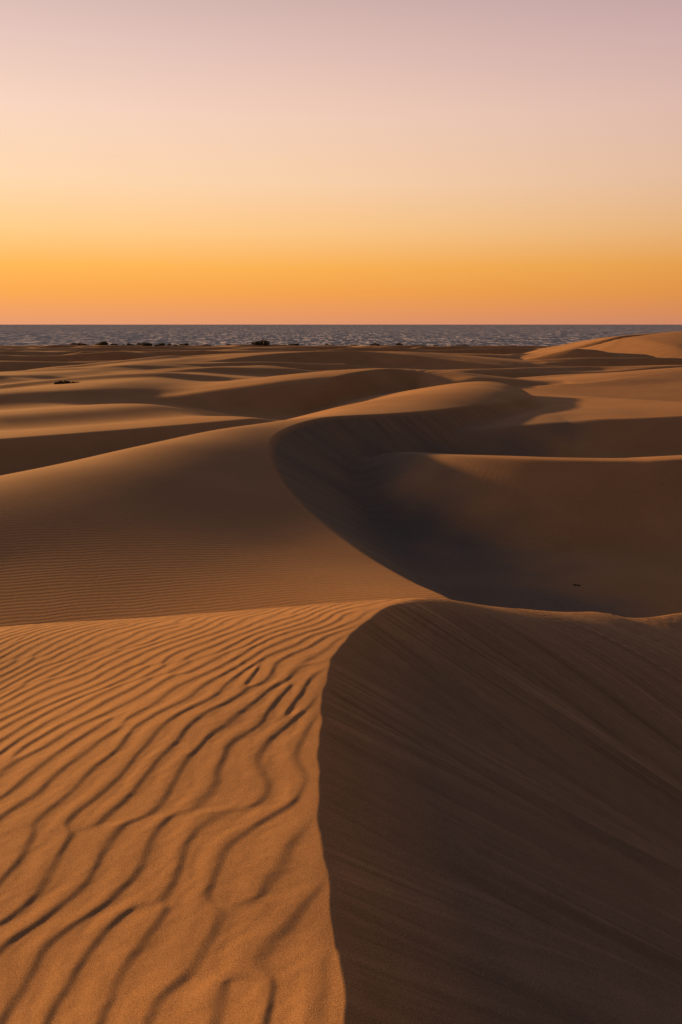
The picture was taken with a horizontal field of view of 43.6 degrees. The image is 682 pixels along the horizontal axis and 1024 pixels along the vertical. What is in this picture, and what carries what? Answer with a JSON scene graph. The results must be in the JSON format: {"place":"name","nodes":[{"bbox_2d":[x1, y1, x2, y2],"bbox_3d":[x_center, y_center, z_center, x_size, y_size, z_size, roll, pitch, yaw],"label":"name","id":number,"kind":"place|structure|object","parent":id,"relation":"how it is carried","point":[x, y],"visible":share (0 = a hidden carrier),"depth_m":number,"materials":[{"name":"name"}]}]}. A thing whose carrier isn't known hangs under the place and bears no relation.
{"place":"outdoors","nodes":[
{"label":"outdoors","id":0,"kind":"place"},
{"bbox_2d":[0,331,681,1023],"bbox_3d":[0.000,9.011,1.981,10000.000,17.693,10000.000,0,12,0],"label":"terrain","id":1,"kind":"structure","parent":0,"point":[336,687],"depth_m":5.12,"materials":[{"name":"brown sand"}]},
{"bbox_2d":[54,380,79,383],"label":"desert shrub","id":2,"kind":"object","parent":1,"relation":"on","point":[62,382],"visible":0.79,"depth_m":82.92,"materials":[{"name":"green plant"}]},
{"bbox_2d":[69,343,85,344],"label":"desert shrub","id":3,"kind":"object","parent":1,"relation":"on","point":[77,344],"visible":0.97,"depth_m":411.38,"materials":[{"name":"green plant"}]},
{"bbox_2d":[95,341,117,344],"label":"desert shrub","id":4,"kind":"object","parent":1,"relation":"on","point":[103,343],"visible":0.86,"depth_m":417.21,"materials":[{"name":"green plant"}]},
{"bbox_2d":[136,342,151,345],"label":"desert shrub","id":5,"kind":"object","parent":1,"relation":"on","point":[145,344],"visible":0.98,"depth_m":420.28,"materials":[{"name":"green plant"}]},
{"bbox_2d":[154,343,177,345],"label":"desert shrub","id":6,"kind":"object","parent":1,"relation":"on","point":[163,344],"visible":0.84,"depth_m":385.47,"materials":[{"name":"green plant"}]},
{"bbox_2d":[251,340,269,344],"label":"desert shrub","id":7,"kind":"object","parent":1,"relation":"on","point":[262,342],"visible":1,"depth_m":432.08,"materials":[{"name":"green plant"}]},
{"bbox_2d":[0,325,681,345],"bbox_3d":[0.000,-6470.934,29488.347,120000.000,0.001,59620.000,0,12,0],"label":"sea","id":8,"kind":"structure","parent":0,"point":[426,335],"depth_m":1053.60,"materials":[{"name":"liquid"}]},
{"bbox_2d":[0,0,681,324],"label":"sky","id":9,"kind":"structure","parent":0,"point":[163,162],"materials":[{"name":"orange"}]}
]}

